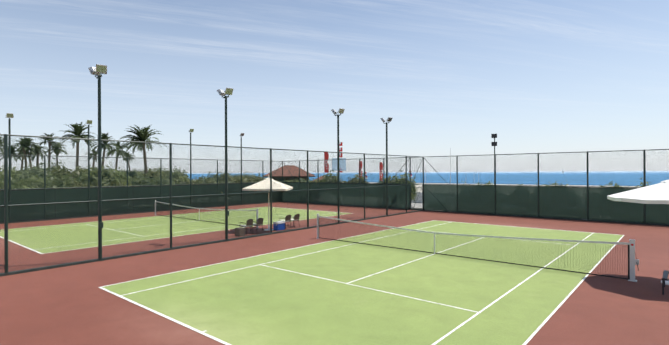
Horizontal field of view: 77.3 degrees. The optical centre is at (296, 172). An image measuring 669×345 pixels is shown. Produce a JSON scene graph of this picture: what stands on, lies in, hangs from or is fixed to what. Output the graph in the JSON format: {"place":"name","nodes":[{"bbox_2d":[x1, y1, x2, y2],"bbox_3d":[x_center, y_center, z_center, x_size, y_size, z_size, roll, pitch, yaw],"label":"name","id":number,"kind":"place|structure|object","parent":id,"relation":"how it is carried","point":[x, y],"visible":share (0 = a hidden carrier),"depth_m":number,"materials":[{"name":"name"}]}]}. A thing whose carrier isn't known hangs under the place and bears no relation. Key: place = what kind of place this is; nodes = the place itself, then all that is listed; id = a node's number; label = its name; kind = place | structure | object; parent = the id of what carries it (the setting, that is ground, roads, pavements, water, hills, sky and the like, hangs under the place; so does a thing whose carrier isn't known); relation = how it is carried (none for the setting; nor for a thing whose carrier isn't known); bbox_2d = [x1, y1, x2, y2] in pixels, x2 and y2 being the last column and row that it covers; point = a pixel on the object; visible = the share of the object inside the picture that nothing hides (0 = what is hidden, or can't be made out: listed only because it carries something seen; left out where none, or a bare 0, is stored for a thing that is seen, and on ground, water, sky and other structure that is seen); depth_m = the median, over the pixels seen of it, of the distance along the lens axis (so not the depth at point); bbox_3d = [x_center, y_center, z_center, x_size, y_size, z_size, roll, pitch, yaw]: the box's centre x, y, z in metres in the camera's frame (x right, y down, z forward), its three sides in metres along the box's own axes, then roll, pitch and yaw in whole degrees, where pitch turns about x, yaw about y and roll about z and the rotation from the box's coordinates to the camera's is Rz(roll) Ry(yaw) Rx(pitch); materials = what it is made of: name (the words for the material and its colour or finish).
{"place":"outdoors","nodes":[
{"label":"outdoors","id":0,"kind":"place"},
{"bbox_2d":[0,122,166,177],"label":"palms","id":1,"kind":"object","parent":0,"point":[142,134],"depth_m":77.60,"materials":[{"name":"green plant"}]},
{"bbox_2d":[156,201,256,227],"bbox_3d":[-7.229,2.982,30.781,12.800,1.170,0.126,0,0,43],"label":"court net","id":2,"kind":"object","parent":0,"point":[211,217],"depth_m":29.89,"materials":[{"name":"black fabric"}]},
{"bbox_2d":[0,0,668,172],"label":"sky","id":3,"kind":"structure","parent":0,"point":[540,76],"materials":[{"name":"blue"}]},
{"bbox_2d":[332,158,345,170],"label":"basketball backboard","id":4,"kind":"object","parent":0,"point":[341,168],"depth_m":53.82,"materials":[{"name":"white plastic"}]},
{"bbox_2d":[411,203,421,208],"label":"promenade paving","id":5,"kind":"structure","parent":0,"point":[418,204],"depth_m":43.94,"materials":[{"name":"concrete"}]},
{"bbox_2d":[411,192,421,202],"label":"low promenade wall","id":6,"kind":"structure","parent":5,"relation":"on","point":[420,199],"depth_m":47.75,"materials":[{"name":"white paint"}]},
{"bbox_2d":[184,171,668,185],"bbox_3d":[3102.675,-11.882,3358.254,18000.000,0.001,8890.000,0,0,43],"label":"sea water","id":7,"kind":"structure","parent":0,"point":[469,178],"depth_m":262.32,"materials":[{"name":"blue liquid"}]},
{"bbox_2d":[409,148,562,184],"bbox_3d":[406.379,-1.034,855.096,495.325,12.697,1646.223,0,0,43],"label":"sailboats","id":8,"kind":"object","parent":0,"point":[450,169],"visible":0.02,"depth_m":94.45,"materials":[{"name":"grey"}]},
{"bbox_2d":[368,182,653,223],"bbox_3d":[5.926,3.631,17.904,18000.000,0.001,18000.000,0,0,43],"label":"ground","id":9,"kind":"structure","parent":0,"point":[497,184],"depth_m":111.86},
{"bbox_2d":[26,155,183,181],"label":"bushes","id":10,"kind":"object","parent":9,"relation":"on","point":[52,169],"depth_m":51.43,"materials":[{"name":"green plant"}]},
{"bbox_2d":[1,172,556,194],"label":"shrub foliage","id":11,"kind":"object","parent":9,"relation":"on","point":[60,185],"depth_m":40.57,"materials":[{"name":"green plant"}]},
{"bbox_2d":[263,165,315,181],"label":"beach hut","id":12,"kind":"object","parent":9,"relation":"on","point":[289,174],"depth_m":59.61,"materials":[{"name":"brown wood"}]},
{"bbox_2d":[0,160,649,199],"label":"shrubs","id":13,"kind":"object","parent":9,"relation":"on","point":[51,177],"depth_m":41.86,"materials":[{"name":"green plant"}]},
{"bbox_2d":[0,202,668,344],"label":"court surround","id":14,"kind":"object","parent":9,"relation":"on","point":[72,305],"depth_m":13.31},
{"bbox_2d":[0,207,350,253],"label":"green court","id":15,"kind":"object","parent":14,"relation":"on","point":[178,228],"depth_m":26.40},
{"bbox_2d":[0,207,342,253],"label":"court lines","id":16,"kind":"object","parent":15,"relation":"on","point":[130,233],"depth_m":25.08,"materials":[{"name":"paint"}]},
{"bbox_2d":[235,227,244,235],"bbox_3d":[-3.200,3.337,23.431,0.420,0.440,0.420,0,0,43],"label":"side table","id":17,"kind":"object","parent":14,"relation":"on","point":[241,230],"depth_m":23.29,"materials":[{"name":"wicker"}]},
{"bbox_2d":[240,219,252,233],"bbox_3d":[-2.894,3.108,24.101,0.664,0.898,0.584,0,0,43],"label":"chair","id":18,"kind":"object","parent":14,"relation":"on","point":[248,223],"depth_m":23.96,"materials":[{"name":"wicker"}]},
{"bbox_2d":[250,218,262,231],"bbox_3d":[-2.350,3.105,24.687,0.664,0.898,0.584,0,0,43],"label":"chair","id":19,"kind":"object","parent":14,"relation":"on","point":[260,222],"depth_m":24.53,"materials":[{"name":"wicker"}]},
{"bbox_2d":[242,175,292,230],"bbox_3d":[-1.733,1.849,25.610,2.613,3.400,2.613,0,0,9],"label":"patio umbrella","id":20,"kind":"object","parent":14,"relation":"on","point":[281,187],"visible":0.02,"depth_m":24.72,"materials":[{"name":"beige fabric"}]},
{"bbox_2d":[273,221,284,229],"bbox_3d":[-1.099,3.275,25.698,0.430,0.522,0.669,0,0,43],"label":"cooler box","id":21,"kind":"object","parent":14,"relation":"on","point":[276,225],"depth_m":25.54,"materials":[{"name":"blue plastic"}]},
{"bbox_2d":[279,214,290,227],"bbox_3d":[-0.718,3.097,26.447,0.664,0.898,0.584,0,0,43],"label":"chair","id":22,"kind":"object","parent":14,"relation":"on","point":[287,220],"depth_m":26.31,"materials":[{"name":"wicker"}]},
{"bbox_2d":[291,214,299,227],"bbox_3d":[-0.174,3.094,27.034,0.664,0.898,0.584,0,0,43],"label":"chair","id":23,"kind":"object","parent":14,"relation":"on","point":[297,217],"depth_m":26.87,"materials":[{"name":"wicker"}]},
{"bbox_2d":[0,77,668,273],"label":"fence frame","id":24,"kind":"object","parent":14,"relation":"on","point":[99,201],"visible":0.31,"depth_m":27.35,"materials":[{"name":"black metal"}]},
{"bbox_2d":[6,64,392,260],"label":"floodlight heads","id":25,"kind":"object","parent":24,"relation":"attached to","point":[98,70],"visible":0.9,"depth_m":21.48,"materials":[{"name":"grey metal"}]},
{"bbox_2d":[0,182,668,223],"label":"windscreen","id":26,"kind":"object","parent":24,"relation":"attached to","point":[597,203],"visible":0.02,"depth_m":34.23,"materials":[{"name":"green fabric"}]},
{"bbox_2d":[0,136,668,272],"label":"chainlink fence","id":27,"kind":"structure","parent":24,"relation":"attached to","point":[125,173],"depth_m":25.39,"materials":[{"name":"black metal"}]},
{"bbox_2d":[0,201,668,276],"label":"fence","id":28,"kind":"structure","parent":14,"relation":"on","point":[81,262],"depth_m":27.02,"materials":[{"name":"black metal"}]},
{"bbox_2d":[98,220,622,344],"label":"green court","id":29,"kind":"object","parent":14,"relation":"on","point":[258,304],"visible":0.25,"depth_m":12.48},
{"bbox_2d":[99,220,623,344],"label":"court lines","id":30,"kind":"object","parent":29,"relation":"on","point":[434,343],"visible":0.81,"depth_m":12.21,"materials":[{"name":"paint"}]},
{"bbox_2d":[317,214,638,281],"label":"net posts","id":31,"kind":"object","parent":14,"relation":"on","point":[633,261],"visible":0.98,"depth_m":13.34,"materials":[{"name":"metal"}]},
{"bbox_2d":[318,216,629,279],"bbox_3d":[5.952,2.896,17.876,13.080,1.210,0.126,0,0,43],"label":"court net","id":32,"kind":"object","parent":31,"relation":"attached to","point":[533,239],"visible":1,"depth_m":15.97,"materials":[{"name":"black fabric"}]},
{"bbox_2d":[607,180,668,284],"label":"umbrella","id":33,"kind":"object","parent":14,"relation":"on","point":[658,193],"visible":0.92,"depth_m":12.73,"materials":[{"name":"white fabric"}]},
{"bbox_2d":[662,270,668,294],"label":"chair","id":34,"kind":"object","parent":14,"relation":"on","point":[665,275],"visible":1,"depth_m":11.88,"materials":[{"name":"grey metal"}]},
{"bbox_2d":[324,142,411,180],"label":"red flags","id":35,"kind":"object","parent":9,"relation":"on","point":[340,155],"visible":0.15,"depth_m":61.73,"materials":[{"name":"red fabric"}]},
{"bbox_2d":[491,134,496,184],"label":"floodlight mast","id":36,"kind":"object","parent":9,"relation":"on","point":[494,143],"visible":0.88,"depth_m":51.55,"materials":[{"name":"black metal"}]}
]}

